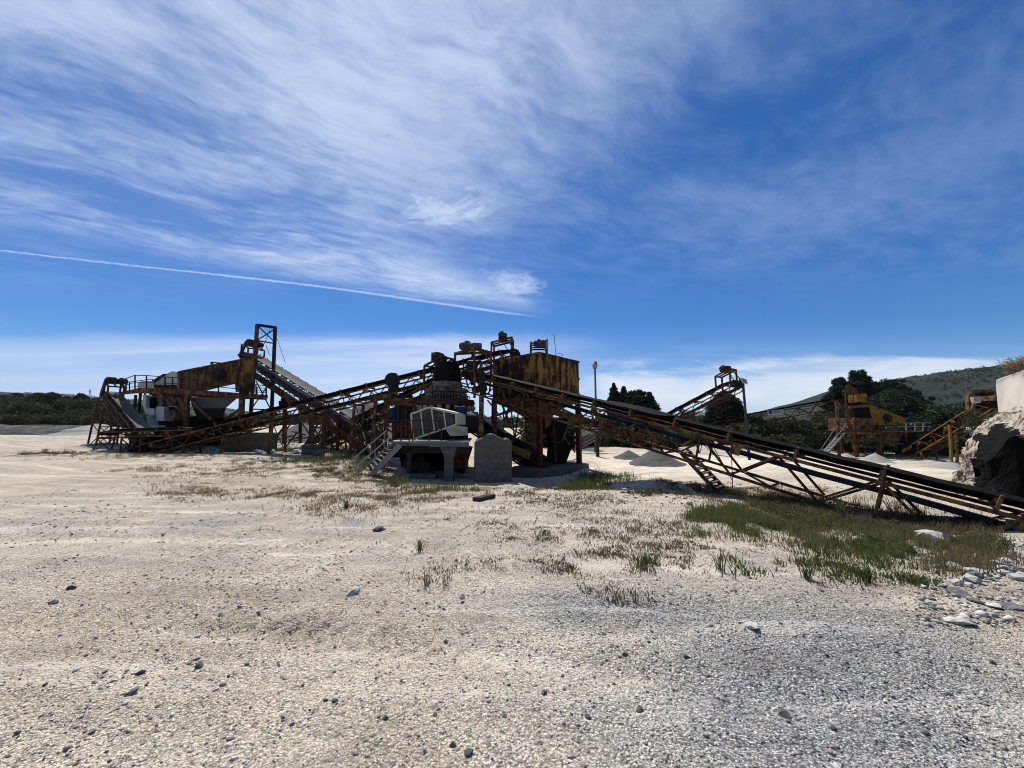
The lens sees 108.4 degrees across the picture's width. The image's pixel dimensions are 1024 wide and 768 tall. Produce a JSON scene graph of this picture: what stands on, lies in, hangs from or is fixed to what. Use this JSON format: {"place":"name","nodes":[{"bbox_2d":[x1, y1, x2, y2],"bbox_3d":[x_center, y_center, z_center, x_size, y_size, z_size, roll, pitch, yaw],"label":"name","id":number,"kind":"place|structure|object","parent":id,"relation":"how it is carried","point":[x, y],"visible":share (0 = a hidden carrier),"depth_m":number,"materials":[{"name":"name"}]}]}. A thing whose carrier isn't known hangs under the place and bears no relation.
{"place":"outdoors","nodes":[
{"label":"outdoors","id":0,"kind":"place"},
{"bbox_2d":[0,424,120,434],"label":"embankment","id":1,"kind":"structure","parent":0,"point":[5,429],"depth_m":63.34,"materials":[{"name":"grey gravel"}]},
{"bbox_2d":[0,393,281,415],"bbox_3d":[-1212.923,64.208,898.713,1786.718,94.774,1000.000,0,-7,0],"label":"hill","id":2,"kind":"structure","parent":0,"point":[227,411],"depth_m":802.87,"materials":[{"name":"green plant"}]},
{"bbox_2d":[0,392,247,414],"bbox_3d":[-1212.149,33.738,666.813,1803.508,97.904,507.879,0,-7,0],"label":"hill scrub","id":3,"kind":"object","parent":2,"relation":"on","point":[95,396],"visible":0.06,"depth_m":810.60,"materials":[{"name":"green plant"}]},
{"bbox_2d":[0,449,853,554],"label":"dry grass","id":4,"kind":"structure","parent":0,"point":[207,491],"depth_m":9.88,"materials":[{"name":"plant"}]},
{"bbox_2d":[0,421,1023,767],"bbox_3d":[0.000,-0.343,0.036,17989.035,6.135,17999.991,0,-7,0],"label":"ground","id":5,"kind":"structure","parent":0,"point":[500,605],"depth_m":3.08,"materials":[{"name":"beige gravel"}]},
{"bbox_2d":[32,392,64,405],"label":"broad tree","id":6,"kind":"object","parent":5,"relation":"on","point":[50,397],"visible":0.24,"depth_m":79.28,"materials":[{"name":"green plant"}]},
{"bbox_2d":[72,392,89,409],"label":"broad tree","id":7,"kind":"object","parent":5,"relation":"on","point":[81,395],"visible":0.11,"depth_m":94.40,"materials":[{"name":"green plant"}]},
{"bbox_2d":[38,424,124,435],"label":"gravel pile","id":8,"kind":"object","parent":5,"relation":"on","point":[81,430],"visible":0.56,"depth_m":50.78,"materials":[{"name":"gravel"}]},
{"bbox_2d":[0,394,195,426],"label":"woodland","id":9,"kind":"object","parent":5,"relation":"on","point":[14,405],"visible":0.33,"depth_m":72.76,"materials":[{"name":"green plant"}]},
{"bbox_2d":[80,443,128,445],"bbox_3d":[-29.737,4.537,26.952,3.531,0.535,3.774,0,-7,0],"label":"slab","id":10,"kind":"object","parent":5,"relation":"on","point":[98,444],"visible":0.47,"depth_m":26.17,"materials":[{"name":"grey concrete"}]},
{"bbox_2d":[87,377,153,443],"bbox_3d":[-27.286,1.987,26.011,9.169,5.280,1.520,-4,-8,29],"label":"belt conveyor","id":11,"kind":"object","parent":5,"relation":"on","point":[128,415],"visible":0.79,"depth_m":26.67,"materials":[{"name":"metal"}]},
{"bbox_2d":[124,687,139,696],"bbox_3d":[-2.418,1.963,2.346,0.051,0.046,0.074,-2,-7,15],"label":"stone","id":12,"kind":"object","parent":5,"relation":"on","point":[133,691],"visible":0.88,"depth_m":2.34,"materials":[{"name":"grey stone"}]},
{"bbox_2d":[92,426,204,452],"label":"belt conveyor","id":13,"kind":"object","parent":5,"relation":"on","point":[115,433],"visible":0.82,"depth_m":22.74,"materials":[{"name":"metal"}]},
{"bbox_2d":[119,353,267,445],"bbox_3d":[-25.000,1.536,28.267,15.067,7.516,4.500,0,-7,0],"label":"screening plant","id":14,"kind":"object","parent":5,"relation":"on","point":[178,391],"visible":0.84,"depth_m":26.98,"materials":[{"name":"metal"}]},
{"bbox_2d":[19,448,400,487],"bbox_3d":[-14.595,3.711,18.091,25.863,0.904,6.185,-2,-7,19],"label":"brush","id":15,"kind":"object","parent":5,"relation":"on","point":[350,469],"visible":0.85,"depth_m":16.83,"materials":[{"name":"green plant"}]},
{"bbox_2d":[223,432,277,451],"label":"concrete wall","id":16,"kind":"structure","parent":5,"relation":"on","point":[251,441],"depth_m":23.68,"materials":[{"name":"grey concrete"}]},
{"bbox_2d":[247,324,285,431],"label":"gantry tower","id":17,"kind":"structure","parent":5,"relation":"on","point":[255,351],"depth_m":29.42,"materials":[{"name":"metal"}]},
{"bbox_2d":[279,397,306,443],"bbox_3d":[-18.971,3.042,31.864,2.256,4.175,0.600,0,-7,0],"label":"trestle","id":18,"kind":"object","parent":5,"relation":"on","point":[282,401],"visible":0.34,"depth_m":31.73,"materials":[{"name":"metal"}]},
{"bbox_2d":[277,423,329,442],"bbox_3d":[-20.435,4.714,35.679,7.372,2.043,7.172,-6,-9,41],"label":"gravel pile","id":19,"kind":"object","parent":5,"relation":"on","point":[291,429],"visible":0.31,"depth_m":34.03,"materials":[{"name":"grey gravel"}]},
{"bbox_2d":[301,444,320,454],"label":"concrete block","id":20,"kind":"structure","parent":5,"relation":"on","point":[312,448],"depth_m":21.32,"materials":[{"name":"grey concrete"}]},
{"bbox_2d":[238,339,399,456],"bbox_3d":[-15.051,0.676,27.533,21.024,10.333,1.974,-4,-8,31],"label":"belt conveyor","id":21,"kind":"object","parent":5,"relation":"on","point":[285,384],"visible":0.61,"depth_m":27.82,"materials":[{"name":"metal"}]},
{"bbox_2d":[127,331,520,457],"bbox_3d":[-11.648,0.828,22.549,24.403,7.537,1.746,-1,-7,6],"label":"belt conveyor","id":22,"kind":"object","parent":5,"relation":"on","point":[391,381],"visible":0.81,"depth_m":22.29,"materials":[{"name":"metal"}]},
{"bbox_2d":[354,423,369,451],"bbox_3d":[-8.901,3.120,21.793,0.225,1.657,2.748,6,-9,-41],"label":"metal stair","id":23,"kind":"object","parent":22,"relation":"attached to","point":[363,436],"visible":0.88,"depth_m":21.66,"materials":[{"name":"metal"}]},
{"bbox_2d":[278,393,392,457],"bbox_3d":[-10.989,2.717,23.588,9.911,3.685,4.561,-2,-7,15],"label":"steel trestle","id":24,"kind":"object","parent":5,"relation":"on","point":[375,399],"visible":0.57,"depth_m":21.66,"materials":[{"name":"paint"}]},
{"bbox_2d":[346,585,359,596],"bbox_3d":[-1.601,2.105,3.740,0.110,0.091,0.118,1,-7,-7],"label":"stone","id":25,"kind":"object","parent":5,"relation":"on","point":[354,590],"visible":0.86,"depth_m":3.72,"materials":[{"name":"white stone"}]},
{"bbox_2d":[316,400,391,440],"bbox_3d":[-15.927,4.072,42.247,16.244,4.809,15.191,0,-7,0],"label":"gravel pile","id":26,"kind":"object","parent":5,"relation":"on","point":[368,406],"visible":0.14,"depth_m":39.80,"materials":[{"name":"grey gravel"}]},
{"bbox_2d":[351,430,401,475],"bbox_3d":[-5.370,2.713,14.591,2.017,1.769,1.066,1,-7,-12],"label":"metal stair","id":27,"kind":"object","parent":5,"relation":"on","point":[379,461],"visible":0.92,"depth_m":14.34,"materials":[{"name":"metal"}]},
{"bbox_2d":[301,352,453,449],"bbox_3d":[-9.148,1.689,23.971,13.596,6.342,1.573,-4,-8,30],"label":"belt conveyor","id":28,"kind":"object","parent":5,"relation":"on","point":[438,357],"visible":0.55,"depth_m":22.35,"materials":[{"name":"metal"}]},
{"bbox_2d":[373,398,415,468],"bbox_3d":[-5.557,2.358,17.645,1.781,3.329,1.000,0,-7,0],"label":"steel stand","id":29,"kind":"object","parent":5,"relation":"on","point":[388,400],"visible":0.62,"depth_m":17.69,"materials":[{"name":"brown metal"}]},
{"bbox_2d":[389,408,396,422],"bbox_3d":[-5.701,1.511,17.746,0.379,0.720,0.379,0,-7,0],"label":"blue barrel","id":30,"kind":"object","parent":29,"relation":"on","point":[393,414],"visible":0.98,"depth_m":17.60,"materials":[{"name":"paint"}]},
{"bbox_2d":[412,539,427,551],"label":"weed plant","id":31,"kind":"object","parent":5,"relation":"on","point":[419,547],"visible":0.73,"depth_m":5.06,"materials":[{"name":"green plant"}]},
{"bbox_2d":[410,472,437,479],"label":"concrete plinth","id":32,"kind":"structure","parent":5,"relation":"on","point":[432,475],"depth_m":14.88,"materials":[{"name":"grey concrete"}]},
{"bbox_2d":[412,458,433,472],"bbox_3d":[-3.783,3.490,15.683,0.902,0.655,0.558,1,-7,-9],"label":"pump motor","id":33,"kind":"object","parent":32,"relation":"on","point":[421,465],"visible":0.97,"depth_m":15.45,"materials":[{"name":"metal"}]},
{"bbox_2d":[391,420,471,481],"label":"crusher platform","id":34,"kind":"structure","parent":5,"relation":"on","point":[455,452],"depth_m":14.98,"materials":[{"name":"metal"}]},
{"bbox_2d":[390,399,422,439],"bbox_3d":[-5.583,1.942,20.061,2.703,2.450,1.700,0,-7,0],"label":"machine housing","id":35,"kind":"object","parent":34,"relation":"on","point":[404,410],"visible":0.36,"depth_m":19.32,"materials":[{"name":"metal"}]},
{"bbox_2d":[399,361,478,473],"bbox_3d":[-3.826,1.697,18.340,4.615,5.570,4.175,0,-7,0],"label":"cone crusher","id":36,"kind":"object","parent":34,"relation":"on","point":[446,390],"visible":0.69,"depth_m":17.66,"materials":[{"name":"black metal"}]},
{"bbox_2d":[410,407,467,439],"bbox_3d":[-3.083,1.679,15.826,2.496,1.390,0.760,2,-7,-12],"label":"drive guard","id":37,"kind":"object","parent":34,"relation":"on","point":[450,419],"visible":0.91,"depth_m":15.69,"materials":[{"name":"beige paint"}]},
{"bbox_2d":[223,411,703,427],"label":"woodland","id":38,"kind":"object","parent":5,"relation":"on","point":[698,418],"visible":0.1,"depth_m":98.60,"materials":[{"name":"green plant"}]},
{"bbox_2d":[240,449,700,504],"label":"grass","id":39,"kind":"structure","parent":5,"relation":"on","point":[558,498],"depth_m":10.19,"materials":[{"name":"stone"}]},
{"bbox_2d":[151,467,805,608],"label":"weeds","id":40,"kind":"object","parent":5,"relation":"on","point":[600,554],"visible":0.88,"depth_m":5.18,"materials":[{"name":"green plant"}]},
{"bbox_2d":[472,494,494,501],"bbox_3d":[-0.687,2.817,9.165,0.200,0.124,0.769,-3,-8,27],"label":"plank","id":41,"kind":"object","parent":5,"relation":"on","point":[480,498],"visible":1,"depth_m":9.02,"materials":[{"name":"brown wood"}]},
{"bbox_2d":[474,433,511,482],"bbox_3d":[-0.814,3.106,15.444,1.525,2.093,1.326,1,-7,-7],"label":"concrete block","id":42,"kind":"object","parent":5,"relation":"on","point":[492,458],"depth_m":14.81,"materials":[{"name":"grey concrete"}]},
{"bbox_2d":[512,460,588,477],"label":"foundation slab","id":43,"kind":"structure","parent":5,"relation":"on","point":[557,469],"depth_m":17.48,"materials":[{"name":"concrete"}]},
{"bbox_2d":[471,414,552,466],"bbox_3d":[-0.736,3.082,19.193,5.268,3.336,2.727,-4,-8,27],"label":"belt conveyor","id":44,"kind":"object","parent":43,"relation":"on","point":[524,454],"visible":0.42,"depth_m":18.74,"materials":[{"name":"metal"}]},
{"bbox_2d":[491,334,581,467],"bbox_3d":[1.380,0.966,20.580,5.042,6.902,5.233,0,-7,0],"label":"storage bin","id":45,"kind":"object","parent":43,"relation":"on","point":[546,369],"visible":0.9,"depth_m":19.61,"materials":[{"name":"metal"}]},
{"bbox_2d":[592,362,597,430],"bbox_3d":[6.356,1.796,27.934,0.380,7.083,0.340,0,-7,0],"label":"lamp post","id":46,"kind":"object","parent":5,"relation":"on","point":[594,364],"visible":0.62,"depth_m":28.19,"materials":[{"name":"metal"}]},
{"bbox_2d":[595,431,599,456],"bbox_3d":[5.477,3.880,23.707,0.201,1.716,0.160,0,-7,0],"label":"timber post","id":47,"kind":"object","parent":5,"relation":"on","point":[597,444],"visible":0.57,"depth_m":23.64,"materials":[{"name":"brown wood"}]},
{"bbox_2d":[517,415,698,448],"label":"undergrowth","id":48,"kind":"object","parent":5,"relation":"on","point":[604,441],"visible":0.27,"depth_m":33.74,"materials":[{"name":"green plant"}]},
{"bbox_2d":[598,382,631,425],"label":"conifer tree","id":49,"kind":"object","parent":5,"relation":"on","point":[614,394],"visible":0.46,"depth_m":61.69,"materials":[{"name":"green plant"}]},
{"bbox_2d":[613,450,639,459],"bbox_3d":[7.255,4.446,22.933,1.973,0.687,1.961,0,-7,0],"label":"gravel pile","id":50,"kind":"object","parent":5,"relation":"on","point":[628,455],"visible":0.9,"depth_m":22.52,"materials":[{"name":"grey gravel"}]},
{"bbox_2d":[619,385,633,421],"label":"conifer tree","id":51,"kind":"object","parent":5,"relation":"on","point":[623,391],"visible":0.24,"depth_m":65.85,"materials":[{"name":"green plant"}]},
{"bbox_2d":[616,389,659,420],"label":"tree","id":52,"kind":"object","parent":5,"relation":"on","point":[638,397],"visible":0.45,"depth_m":59.26,"materials":[{"name":"green plant"}]},
{"bbox_2d":[633,392,662,426],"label":"conifer tree","id":53,"kind":"object","parent":5,"relation":"on","point":[649,402],"visible":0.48,"depth_m":57.73,"materials":[{"name":"green plant"}]},
{"bbox_2d":[629,448,686,466],"bbox_3d":[7.932,4.047,20.344,3.127,1.082,3.056,0,-7,0],"label":"gravel pile","id":54,"kind":"object","parent":5,"relation":"on","point":[651,459],"visible":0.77,"depth_m":19.58,"materials":[{"name":"grey gravel"}]},
{"bbox_2d":[621,365,744,453],"bbox_3d":[12.826,2.846,31.709,2.328,7.363,13.169,4,-8,-33],"label":"belt conveyor","id":55,"kind":"object","parent":5,"relation":"on","point":[734,384],"visible":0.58,"depth_m":28.18,"materials":[{"name":"metal"}]},
{"bbox_2d":[679,449,725,493],"bbox_3d":[6.203,2.810,12.053,0.693,1.293,2.619,1,-7,-6],"label":"metal stair","id":56,"kind":"object","parent":5,"relation":"on","point":[709,476],"visible":0.62,"depth_m":11.74,"materials":[{"name":"metal"}]},
{"bbox_2d":[707,548,728,570],"bbox_3d":[2.502,2.131,4.527,0.301,0.294,0.306,0,-7,0],"label":"weed plant","id":57,"kind":"object","parent":5,"relation":"on","point":[720,558],"visible":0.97,"depth_m":4.49,"materials":[{"name":"green plant"}]},
{"bbox_2d":[702,390,750,426],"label":"conifer tree","id":58,"kind":"object","parent":5,"relation":"on","point":[732,406],"visible":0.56,"depth_m":44.47,"materials":[{"name":"green plant"}]},
{"bbox_2d":[454,341,1023,531],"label":"belt conveyor","id":59,"kind":"object","parent":5,"relation":"on","point":[995,498],"visible":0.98,"depth_m":10.37,"materials":[{"name":"metal"}]},
{"bbox_2d":[739,378,750,459],"bbox_3d":[13.805,2.235,21.749,0.354,5.272,0.442,0,-7,0],"label":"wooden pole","id":60,"kind":"object","parent":5,"relation":"on","point":[743,380],"visible":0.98,"depth_m":21.93,"materials":[{"name":"brown wood"}]},
{"bbox_2d":[744,621,758,628],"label":"stone","id":61,"kind":"object","parent":5,"relation":"on","point":[751,625],"visible":1,"depth_m":3.12,"materials":[{"name":"white stone"}]},
{"bbox_2d":[678,411,848,450],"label":"undergrowth","id":62,"kind":"object","parent":5,"relation":"on","point":[813,432],"visible":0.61,"depth_m":38.22,"materials":[{"name":"green plant"}]},
{"bbox_2d":[701,384,866,451],"bbox_3d":[27.426,3.784,39.149,14.534,6.596,2.029,-5,-8,34],"label":"belt conveyor","id":63,"kind":"object","parent":5,"relation":"on","point":[790,407],"visible":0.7,"depth_m":37.74,"materials":[{"name":"metal"}]},
{"bbox_2d":[767,410,782,414],"bbox_3d":[25.843,2.794,36.225,1.302,0.518,0.041,-4,-8,28],"label":"banner","id":64,"kind":"object","parent":63,"relation":"attached to","point":[775,412],"visible":1,"depth_m":36.23,"materials":[{"name":"white"}]},
{"bbox_2d":[778,709,790,718],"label":"stone","id":65,"kind":"object","parent":5,"relation":"on","point":[785,714],"visible":0.96,"depth_m":2.18,"materials":[{"name":"stone"}]},
{"bbox_2d":[796,561,819,580],"bbox_3d":[3.401,2.159,4.284,0.281,0.218,0.220,-4,-8,33],"label":"weed plant","id":66,"kind":"object","parent":5,"relation":"on","point":[807,574],"visible":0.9,"depth_m":4.26,"materials":[{"name":"green plant"}]},
{"bbox_2d":[626,540,996,591],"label":"leafy weeds","id":67,"kind":"object","parent":5,"relation":"on","point":[916,579],"visible":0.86,"depth_m":4.54,"materials":[{"name":"green plant"}]},
{"bbox_2d":[626,477,1016,551],"bbox_3d":[6.433,2.948,9.050,4.946,0.528,7.354,4,-8,-28],"label":"brush","id":68,"kind":"object","parent":5,"relation":"on","point":[647,492],"visible":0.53,"depth_m":7.69,"materials":[{"name":"green plant"}]},
{"bbox_2d":[649,490,1023,571],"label":"green grass","id":69,"kind":"structure","parent":5,"relation":"on","point":[736,523],"depth_m":6.14,"materials":[{"name":"green plant"}]},
{"bbox_2d":[825,489,858,515],"bbox_3d":[7.174,2.605,8.027,0.704,0.667,0.692,5,-9,-38],"label":"weed plant","id":70,"kind":"object","parent":5,"relation":"on","point":[837,504],"visible":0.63,"depth_m":8.02,"materials":[{"name":"green plant"}]},
{"bbox_2d":[820,377,867,414],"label":"conifer tree","id":71,"kind":"object","parent":5,"relation":"on","point":[837,387],"visible":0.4,"depth_m":49.97,"materials":[{"name":"green plant"}]},
{"bbox_2d":[827,369,893,411],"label":"conifer tree","id":72,"kind":"object","parent":5,"relation":"on","point":[863,379],"visible":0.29,"depth_m":51.40,"materials":[{"name":"green plant"}]},
{"bbox_2d":[849,560,876,583],"bbox_3d":[4.004,2.126,4.184,0.339,0.235,0.204,0,-7,0],"label":"weed plant","id":73,"kind":"object","parent":5,"relation":"on","point":[867,574],"visible":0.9,"depth_m":4.18,"materials":[{"name":"green plant"}]},
{"bbox_2d":[729,488,1023,579],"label":"dry grass","id":74,"kind":"structure","parent":5,"relation":"on","point":[982,562],"depth_m":6.28,"materials":[{"name":"green plant"}]},
{"bbox_2d":[858,453,894,462],"bbox_3d":[26.955,5.542,27.416,2.300,0.824,2.280,0,-7,0],"label":"gravel pile","id":75,"kind":"object","parent":5,"relation":"on","point":[875,458],"visible":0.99,"depth_m":27.02,"materials":[{"name":"gravel"}]},
{"bbox_2d":[828,387,930,456],"bbox_3d":[33.220,3.395,32.773,12.288,6.060,4.110,0,-7,0],"label":"screening plant","id":76,"kind":"object","parent":5,"relation":"on","point":[857,420],"visible":0.98,"depth_m":31.47,"materials":[{"name":"orange paint"}]},
{"bbox_2d":[821,425,845,452],"bbox_3d":[26.649,4.637,30.800,2.747,2.634,0.769,1,-7,-10],"label":"metal stair","id":77,"kind":"object","parent":76,"relation":"attached to","point":[834,444],"visible":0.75,"depth_m":30.61,"materials":[{"name":"metal"}]},
{"bbox_2d":[873,378,905,389],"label":"conifer tree","id":78,"kind":"object","parent":5,"relation":"on","point":[885,383],"visible":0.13,"depth_m":53.59,"materials":[{"name":"green plant"}]},
{"bbox_2d":[856,390,935,429],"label":"conifer tree","id":79,"kind":"object","parent":5,"relation":"on","point":[901,404],"visible":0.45,"depth_m":44.00,"materials":[{"name":"green plant"}]},
{"bbox_2d":[876,488,917,519],"bbox_3d":[8.111,2.561,7.798,0.998,0.755,1.156,6,-9,-42],"label":"weed plant","id":80,"kind":"object","parent":5,"relation":"on","point":[896,511],"visible":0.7,"depth_m":7.80,"materials":[{"name":"plant"}]},
{"bbox_2d":[823,402,971,456],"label":"undergrowth","id":81,"kind":"object","parent":5,"relation":"on","point":[937,415],"visible":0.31,"depth_m":35.25,"materials":[{"name":"leaves"}]},
{"bbox_2d":[894,383,936,407],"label":"conifer tree","id":82,"kind":"object","parent":5,"relation":"on","point":[903,388],"visible":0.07,"depth_m":49.41,"materials":[{"name":"green plant"}]},
{"bbox_2d":[914,529,949,542],"bbox_3d":[7.181,2.623,6.323,0.347,0.240,0.442,5,-8,-36],"label":"rock","id":83,"kind":"object","parent":5,"relation":"on","point":[932,534],"visible":0.5,"depth_m":6.24,"materials":[{"name":"white stone"}]},
{"bbox_2d":[918,462,958,469],"bbox_3d":[26.976,5.095,22.791,3.075,0.634,2.912,0,-7,0],"label":"gravel pile","id":84,"kind":"object","parent":5,"relation":"on","point":[949,465],"visible":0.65,"depth_m":22.47,"materials":[{"name":"gravel"}]},
{"bbox_2d":[902,393,997,461],"bbox_3d":[31.144,3.240,25.620,2.681,4.892,8.560,-2,-7,15],"label":"belt conveyor","id":85,"kind":"object","parent":5,"relation":"on","point":[951,427],"visible":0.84,"depth_m":26.41,"materials":[{"name":"metal"}]},
{"bbox_2d":[971,389,995,396],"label":"straw bushes","id":86,"kind":"object","parent":85,"relation":"on","point":[981,392],"visible":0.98,"depth_m":24.20,"materials":[{"name":"green plant"}]},
{"bbox_2d":[949,578,963,585],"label":"rock","id":87,"kind":"object","parent":5,"relation":"on","point":[956,582],"visible":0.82,"depth_m":4.25,"materials":[{"name":"white stone"}]},
{"bbox_2d":[944,586,973,597],"bbox_3d":[4.759,2.228,3.923,0.143,0.093,0.215,1,-7,-7],"label":"rock","id":88,"kind":"object","parent":5,"relation":"on","point":[958,591],"visible":0.64,"depth_m":3.93,"materials":[{"name":"grey stone"}]},
{"bbox_2d":[943,616,974,624],"bbox_3d":[3.986,2.125,3.305,0.187,0.062,0.157,0,-7,-3],"label":"stone","id":89,"kind":"object","parent":5,"relation":"on","point":[958,620],"visible":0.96,"depth_m":3.27,"materials":[{"name":"white stone"}]},
{"bbox_2d":[913,530,1023,627],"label":"rubble","id":90,"kind":"object","parent":5,"relation":"on","point":[979,612],"visible":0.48,"depth_m":3.64,"materials":[{"name":"stone"}]},
{"bbox_2d":[1006,573,1023,580],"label":"rock","id":91,"kind":"object","parent":90,"relation":"on","point":[1015,576],"visible":0.89,"depth_m":4.42,"materials":[{"name":"white stone"}]},
{"bbox_2d":[962,573,983,583],"bbox_3d":[5.410,2.299,4.356,0.138,0.102,0.175,2,-7,-13],"label":"rock","id":92,"kind":"object","parent":5,"relation":"on","point":[974,579],"visible":0.91,"depth_m":4.31,"materials":[{"name":"white stone"}]},
{"bbox_2d":[961,409,987,429],"bbox_3d":[26.821,2.021,21.420,4.063,1.255,1.011,4,-8,-31],"label":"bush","id":93,"kind":"object","parent":5,"relation":"on","point":[972,419],"visible":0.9,"depth_m":20.85,"materials":[{"name":"green plant"}]},
{"bbox_2d":[964,597,986,605],"bbox_3d":[4.717,2.205,3.757,0.154,0.048,0.111,-5,-8,36],"label":"rock","id":94,"kind":"object","parent":5,"relation":"on","point":[971,599],"visible":0.96,"depth_m":3.73,"materials":[{"name":"grey stone"}]},
{"bbox_2d":[950,406,1023,500],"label":"rock outcrop","id":95,"kind":"object","parent":5,"relation":"on","point":[992,455],"visible":0.74,"depth_m":9.19,"materials":[{"name":"grey stone"}]},
{"bbox_2d":[996,370,1023,411],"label":"concrete wall","id":96,"kind":"structure","parent":95,"relation":"on","point":[1010,391],"depth_m":11.60,"materials":[{"name":"white concrete"}]},
{"bbox_2d":[997,352,1023,371],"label":"dry shrub","id":97,"kind":"object","parent":96,"relation":"on","point":[1021,366],"visible":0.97,"depth_m":11.29,"materials":[{"name":"plant"}]},
{"bbox_2d":[997,357,1023,373],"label":"dry shrub","id":98,"kind":"object","parent":96,"relation":"on","point":[1008,369],"visible":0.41,"depth_m":11.62,"materials":[{"name":"plant"}]},
{"bbox_2d":[984,601,1006,609],"bbox_3d":[4.802,2.209,3.675,0.171,0.069,0.180,-3,-7,25],"label":"rock","id":99,"kind":"object","parent":5,"relation":"on","point":[994,605],"visible":0.84,"depth_m":3.64,"materials":[{"name":"white stone"}]},
{"bbox_2d":[998,602,1023,610],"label":"rock","id":100,"kind":"object","parent":5,"relation":"on","point":[1012,606],"visible":0.71,"depth_m":3.67,"materials":[{"name":"grey stone"}]},
{"bbox_2d":[0,0,1023,418],"label":"sky","id":101,"kind":"structure","parent":0,"point":[793,196],"materials":[{"name":"blue"}]},
{"bbox_2d":[122,442,954,493],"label":"shade grass","id":102,"kind":"structure","parent":0,"point":[578,483],"depth_m":16.44,"materials":[{"name":"green plant"}]},
{"bbox_2d":[574,426,598,452],"bbox_3d":[5.472,3.876,27.056,1.947,2.285,0.767,0,-7,0],"label":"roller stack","id":103,"kind":"object","parent":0,"point":[588,440],"visible":0.49,"depth_m":26.99,"materials":[{"name":"metal"}]},
{"bbox_2d":[752,365,1010,420],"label":"hill","id":104,"kind":"structure","parent":0,"point":[928,389],"depth_m":357.97,"materials":[{"name":"green plant"}]},
{"bbox_2d":[795,365,1004,418],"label":"hill scrub","id":105,"kind":"object","parent":104,"relation":"on","point":[954,382],"visible":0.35,"depth_m":357.24,"materials":[{"name":"green plant"}]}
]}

